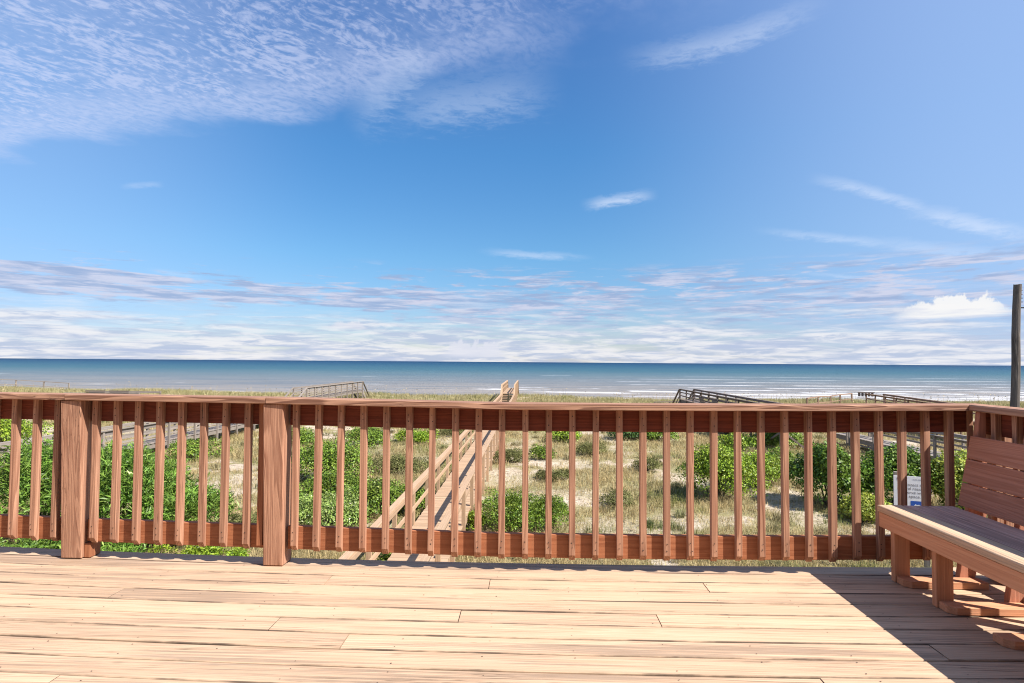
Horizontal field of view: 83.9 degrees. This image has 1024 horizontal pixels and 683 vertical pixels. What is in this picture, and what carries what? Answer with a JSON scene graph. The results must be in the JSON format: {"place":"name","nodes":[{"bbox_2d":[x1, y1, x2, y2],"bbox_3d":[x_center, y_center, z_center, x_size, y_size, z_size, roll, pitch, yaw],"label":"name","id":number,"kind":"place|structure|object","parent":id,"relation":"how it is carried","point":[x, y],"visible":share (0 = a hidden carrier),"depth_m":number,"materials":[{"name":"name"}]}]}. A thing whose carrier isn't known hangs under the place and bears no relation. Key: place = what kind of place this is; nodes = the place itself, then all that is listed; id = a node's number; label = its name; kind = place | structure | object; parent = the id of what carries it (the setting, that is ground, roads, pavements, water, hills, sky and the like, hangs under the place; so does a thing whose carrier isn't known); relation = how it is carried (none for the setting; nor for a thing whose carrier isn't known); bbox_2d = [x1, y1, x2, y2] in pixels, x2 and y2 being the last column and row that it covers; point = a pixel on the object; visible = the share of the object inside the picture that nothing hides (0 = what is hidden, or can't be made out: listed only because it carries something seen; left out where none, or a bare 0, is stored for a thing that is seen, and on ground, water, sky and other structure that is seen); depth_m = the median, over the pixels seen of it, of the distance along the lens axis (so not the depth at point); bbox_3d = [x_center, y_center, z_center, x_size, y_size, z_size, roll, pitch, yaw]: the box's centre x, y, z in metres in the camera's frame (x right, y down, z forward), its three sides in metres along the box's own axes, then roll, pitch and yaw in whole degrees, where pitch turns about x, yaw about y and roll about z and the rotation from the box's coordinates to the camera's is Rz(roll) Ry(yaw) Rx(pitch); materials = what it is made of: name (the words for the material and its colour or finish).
{"place":"outdoors","nodes":[
{"label":"outdoors","id":0,"kind":"place"},
{"bbox_2d":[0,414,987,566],"bbox_3d":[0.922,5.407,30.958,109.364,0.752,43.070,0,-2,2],"label":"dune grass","id":1,"kind":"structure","parent":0,"point":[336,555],"depth_m":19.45,"materials":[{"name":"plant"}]},
{"bbox_2d":[0,390,992,566],"bbox_3d":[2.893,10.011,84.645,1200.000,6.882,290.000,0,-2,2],"label":"ground","id":2,"kind":"structure","parent":0,"point":[513,468],"depth_m":20.18,"materials":[{"name":"beige sand"}]},
{"bbox_2d":[0,419,53,442],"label":"shrub","id":3,"kind":"object","parent":2,"relation":"on","point":[5,428],"visible":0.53,"depth_m":30.14,"materials":[{"name":"green plant"}]},
{"bbox_2d":[0,379,69,387],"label":"rail fence","id":4,"kind":"object","parent":2,"relation":"on","point":[16,384],"visible":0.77,"depth_m":70.06,"materials":[{"name":"brown wood"}]},
{"bbox_2d":[0,433,129,539],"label":"shrub","id":5,"kind":"object","parent":2,"relation":"on","point":[25,470],"visible":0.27,"depth_m":13.59,"materials":[{"name":"green plant"}]},
{"bbox_2d":[0,537,150,551],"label":"shrub","id":6,"kind":"object","parent":2,"relation":"on","point":[52,544],"visible":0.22,"depth_m":12.13,"materials":[{"name":"green plant"}]},
{"bbox_2d":[65,390,161,394],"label":"boardwalk","id":7,"kind":"structure","parent":2,"relation":"on","point":[113,392],"depth_m":40.70,"materials":[{"name":"brown wood"}]},
{"bbox_2d":[40,438,195,518],"bbox_3d":[-9.682,3.745,14.129,3.475,2.670,3.614,1,-2,-23],"label":"shrub","id":8,"kind":"object","parent":2,"relation":"on","point":[126,488],"visible":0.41,"depth_m":13.50,"materials":[{"name":"green plant"}]},
{"bbox_2d":[120,471,241,549],"bbox_3d":[-8.017,4.061,13.691,2.813,2.043,2.693,0,-2,2],"label":"shrub","id":9,"kind":"object","parent":2,"relation":"on","point":[191,497],"visible":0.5,"depth_m":13.41,"materials":[{"name":"green plant"}]},
{"bbox_2d":[0,381,369,482],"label":"boardwalk","id":10,"kind":"structure","parent":2,"relation":"on","point":[212,430],"depth_m":30.67,"materials":[{"name":"grey wood"}]},
{"bbox_2d":[148,544,249,555],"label":"shrub","id":11,"kind":"object","parent":2,"relation":"on","point":[213,550],"visible":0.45,"depth_m":12.60,"materials":[{"name":"green plant"}]},
{"bbox_2d":[166,434,233,462],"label":"shrub","id":12,"kind":"object","parent":2,"relation":"on","point":[192,446],"visible":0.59,"depth_m":25.68,"materials":[{"name":"green plant"}]},
{"bbox_2d":[216,510,256,522],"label":"shrub","id":13,"kind":"object","parent":2,"relation":"on","point":[237,518],"visible":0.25,"depth_m":14.16,"materials":[{"name":"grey plant"}]},
{"bbox_2d":[292,427,313,434],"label":"shrub","id":14,"kind":"object","parent":2,"relation":"on","point":[306,430],"visible":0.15,"depth_m":32.48,"materials":[{"name":"green plant"}]},
{"bbox_2d":[299,470,306,480],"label":"shrub","id":15,"kind":"object","parent":2,"relation":"on","point":[301,474],"visible":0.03,"depth_m":20.44,"materials":[{"name":"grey plant"}]},
{"bbox_2d":[300,429,314,445],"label":"shrub","id":16,"kind":"object","parent":2,"relation":"on","point":[306,437],"visible":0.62,"depth_m":30.14,"materials":[{"name":"green plant"}]},
{"bbox_2d":[299,469,372,499],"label":"shrub","id":17,"kind":"object","parent":2,"relation":"on","point":[351,480],"visible":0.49,"depth_m":17.70,"materials":[{"name":"green plant"}]},
{"bbox_2d":[299,434,377,481],"bbox_3d":[-6.575,4.234,20.722,3.072,1.959,3.069,2,-2,-32],"label":"shrub","id":18,"kind":"object","parent":2,"relation":"on","point":[329,453],"visible":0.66,"depth_m":20.19,"materials":[{"name":"green plant"}]},
{"bbox_2d":[299,482,380,526],"bbox_3d":[-5.236,4.633,15.916,3.171,1.173,2.784,0,-2,2],"label":"shrub","id":19,"kind":"object","parent":2,"relation":"on","point":[328,507],"visible":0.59,"depth_m":15.53,"materials":[{"name":"green plant"}]},
{"bbox_2d":[345,427,390,446],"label":"shrub","id":20,"kind":"object","parent":2,"relation":"on","point":[376,435],"visible":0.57,"depth_m":30.26,"materials":[{"name":"green plant"}]},
{"bbox_2d":[348,477,404,518],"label":"shrub","id":21,"kind":"object","parent":2,"relation":"on","point":[374,491],"visible":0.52,"depth_m":16.43,"materials":[{"name":"green plant"}]},
{"bbox_2d":[378,552,390,559],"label":"shrub","id":22,"kind":"object","parent":2,"relation":"on","point":[383,556],"visible":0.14,"depth_m":12.03,"materials":[{"name":"green plant"}]},
{"bbox_2d":[368,452,428,474],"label":"shrub","id":23,"kind":"object","parent":2,"relation":"on","point":[399,460],"visible":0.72,"depth_m":22.28,"materials":[{"name":"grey plant"}]},
{"bbox_2d":[403,487,424,510],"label":"shrub","id":24,"kind":"object","parent":2,"relation":"on","point":[418,493],"visible":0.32,"depth_m":16.90,"materials":[{"name":"green plant"}]},
{"bbox_2d":[393,428,440,443],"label":"shrub","id":25,"kind":"object","parent":2,"relation":"on","point":[420,435],"visible":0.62,"depth_m":30.87,"materials":[{"name":"green plant"}]},
{"bbox_2d":[339,380,518,561],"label":"boardwalk","id":26,"kind":"structure","parent":2,"relation":"on","point":[490,448],"depth_m":15.51,"materials":[{"name":"brown wood"}]},
{"bbox_2d":[437,429,473,435],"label":"shrub","id":27,"kind":"object","parent":2,"relation":"on","point":[444,431],"visible":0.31,"depth_m":33.71,"materials":[{"name":"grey plant"}]},
{"bbox_2d":[465,509,489,530],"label":"shrub","id":28,"kind":"object","parent":2,"relation":"on","point":[471,518],"visible":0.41,"depth_m":14.95,"materials":[{"name":"green plant"}]},
{"bbox_2d":[1,421,987,566],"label":"grass tussocks","id":29,"kind":"object","parent":2,"relation":"on","point":[678,514],"depth_m":17.93,"materials":[{"name":"green plant"}]},
{"bbox_2d":[0,546,1023,682],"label":"deck floor","id":30,"kind":"structure","parent":2,"relation":"on","point":[118,617],"depth_m":2.82,"materials":[{"name":"brown wood"}]},
{"bbox_2d":[0,392,973,565],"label":"deck railing","id":31,"kind":"object","parent":30,"relation":"on","point":[80,528],"visible":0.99,"depth_m":3.58,"materials":[{"name":"brown wood"}]},
{"bbox_2d":[877,412,1023,649],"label":"bench","id":32,"kind":"object","parent":30,"relation":"on","point":[971,540],"visible":0.99,"depth_m":3.07,"materials":[{"name":"brown wood"}]},
{"bbox_2d":[966,403,1023,526],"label":"deck railing","id":33,"kind":"object","parent":30,"relation":"on","point":[1005,423],"visible":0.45,"depth_m":3.34,"materials":[{"name":"brown wood"}]},
{"bbox_2d":[0,385,1023,415],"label":"crest grass","id":34,"kind":"structure","parent":2,"relation":"on","point":[481,396],"depth_m":62.67,"materials":[{"name":"green plant"}]},
{"bbox_2d":[494,447,530,462],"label":"shrub","id":35,"kind":"object","parent":2,"relation":"on","point":[511,455],"visible":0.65,"depth_m":24.77,"materials":[{"name":"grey plant"}]},
{"bbox_2d":[3,383,1021,405],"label":"sea oats","id":36,"kind":"object","parent":2,"relation":"on","point":[656,396],"visible":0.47,"depth_m":61.63,"materials":[{"name":"plant"}]},
{"bbox_2d":[481,487,559,532],"bbox_3d":[0.103,4.549,15.246,2.365,1.321,2.112,0,-2,2],"label":"shrub","id":37,"kind":"object","parent":2,"relation":"on","point":[513,506],"visible":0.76,"depth_m":14.96,"materials":[{"name":"green plant"}]},
{"bbox_2d":[528,444,556,459],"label":"shrub","id":38,"kind":"object","parent":2,"relation":"on","point":[536,452],"visible":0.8,"depth_m":25.85,"materials":[{"name":"green plant"}]},
{"bbox_2d":[528,492,568,530],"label":"shrub","id":39,"kind":"object","parent":2,"relation":"on","point":[559,508],"visible":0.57,"depth_m":15.23,"materials":[{"name":"green plant"}]},
{"bbox_2d":[534,467,568,481],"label":"shrub","id":40,"kind":"object","parent":2,"relation":"on","point":[555,474],"visible":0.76,"depth_m":21.28,"materials":[{"name":"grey plant"}]},
{"bbox_2d":[544,431,583,441],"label":"shrub","id":41,"kind":"object","parent":2,"relation":"on","point":[562,435],"visible":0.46,"depth_m":31.43,"materials":[{"name":"green plant"}]},
{"bbox_2d":[575,440,606,454],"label":"shrub","id":42,"kind":"object","parent":2,"relation":"on","point":[586,446],"visible":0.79,"depth_m":26.92,"materials":[{"name":"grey plant"}]},
{"bbox_2d":[599,487,635,508],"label":"shrub","id":43,"kind":"object","parent":2,"relation":"on","point":[611,498],"visible":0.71,"depth_m":17.79,"materials":[{"name":"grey plant"}]},
{"bbox_2d":[606,432,655,439],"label":"shrub","id":44,"kind":"object","parent":2,"relation":"on","point":[630,434],"visible":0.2,"depth_m":32.23,"materials":[{"name":"green plant"}]},
{"bbox_2d":[630,457,662,470],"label":"shrub","id":45,"kind":"object","parent":2,"relation":"on","point":[652,463],"visible":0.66,"depth_m":23.50,"materials":[{"name":"green plant"}]},
{"bbox_2d":[647,432,678,440],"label":"shrub","id":46,"kind":"object","parent":2,"relation":"on","point":[658,434],"visible":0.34,"depth_m":31.82,"materials":[{"name":"green plant"}]},
{"bbox_2d":[673,440,772,498],"bbox_3d":[7.036,4.380,19.303,3.030,2.094,2.933,0,-2,2],"label":"shrub","id":47,"kind":"object","parent":2,"relation":"on","point":[725,462],"visible":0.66,"depth_m":18.78,"materials":[{"name":"green plant"}]},
{"bbox_2d":[718,432,756,449],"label":"shrub","id":48,"kind":"object","parent":2,"relation":"on","point":[728,439],"visible":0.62,"depth_m":29.57,"materials":[{"name":"green plant"}]},
{"bbox_2d":[672,389,803,448],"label":"boardwalk","id":49,"kind":"structure","parent":2,"relation":"on","point":[692,399],"depth_m":40.02,"materials":[{"name":"brown wood"}]},
{"bbox_2d":[741,449,780,487],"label":"shrub","id":50,"kind":"object","parent":2,"relation":"on","point":[770,465],"visible":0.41,"depth_m":20.18,"materials":[{"name":"green plant"}]},
{"bbox_2d":[746,432,803,447],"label":"shrub","id":51,"kind":"object","parent":2,"relation":"on","point":[774,441],"visible":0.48,"depth_m":30.04,"materials":[{"name":"green plant"}]},
{"bbox_2d":[765,446,797,478],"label":"shrub","id":52,"kind":"object","parent":2,"relation":"on","point":[791,455],"visible":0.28,"depth_m":21.92,"materials":[{"name":"green plant"}]},
{"bbox_2d":[806,393,852,403],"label":"rail fence","id":53,"kind":"object","parent":2,"relation":"on","point":[818,402],"visible":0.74,"depth_m":56.70,"materials":[{"name":"brown wood"}]},
{"bbox_2d":[778,438,890,507],"bbox_3d":[10.166,4.214,18.182,2.493,2.342,3.204,1,-2,-26],"label":"shrub","id":54,"kind":"object","parent":2,"relation":"on","point":[819,452],"visible":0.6,"depth_m":17.61,"materials":[{"name":"green plant"}]},
{"bbox_2d":[837,490,891,523],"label":"shrub","id":55,"kind":"object","parent":2,"relation":"on","point":[867,506],"visible":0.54,"depth_m":16.25,"materials":[{"name":"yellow plant"}]},
{"bbox_2d":[842,440,943,504],"bbox_3d":[12.010,4.210,17.722,3.260,2.329,3.160,0,-2,2],"label":"shrub","id":56,"kind":"object","parent":2,"relation":"on","point":[913,461],"visible":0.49,"depth_m":17.25,"materials":[{"name":"green plant"}]},
{"bbox_2d":[836,432,966,462],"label":"boardwalk","id":57,"kind":"structure","parent":2,"relation":"on","point":[868,440],"depth_m":26.74,"materials":[{"name":"grey wood"}]},
{"bbox_2d":[893,471,931,566],"bbox_3d":[8.531,4.085,12.114,0.688,2.565,0.106,0,-2,22],"label":"wildlife sign","id":58,"kind":"object","parent":2,"relation":"on","point":[913,491],"visible":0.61,"depth_m":12.10,"materials":[{"name":"white metal"}]},
{"bbox_2d":[857,392,974,443],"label":"boardwalk","id":59,"kind":"structure","parent":2,"relation":"on","point":[885,396],"depth_m":42.61,"materials":[{"name":"brown wood"}]},
{"bbox_2d":[931,449,966,509],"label":"shrub","id":60,"kind":"object","parent":2,"relation":"on","point":[959,466],"visible":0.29,"depth_m":16.62,"materials":[{"name":"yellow plant"}]},
{"bbox_2d":[1010,284,1023,407],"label":"utility pole","id":61,"kind":"object","parent":2,"relation":"on","point":[1016,351],"visible":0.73,"depth_m":23.22,"materials":[{"name":"wood"}]},
{"bbox_2d":[0,358,1023,402],"bbox_3d":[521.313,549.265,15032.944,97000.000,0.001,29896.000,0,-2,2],"label":"sea","id":62,"kind":"structure","parent":0,"point":[661,380],"depth_m":292.01,"materials":[{"name":"liquid"}]},
{"bbox_2d":[0,0,1023,365],"label":"sky","id":63,"kind":"structure","parent":0,"point":[582,181],"materials":[{"name":"blue"}]}
]}

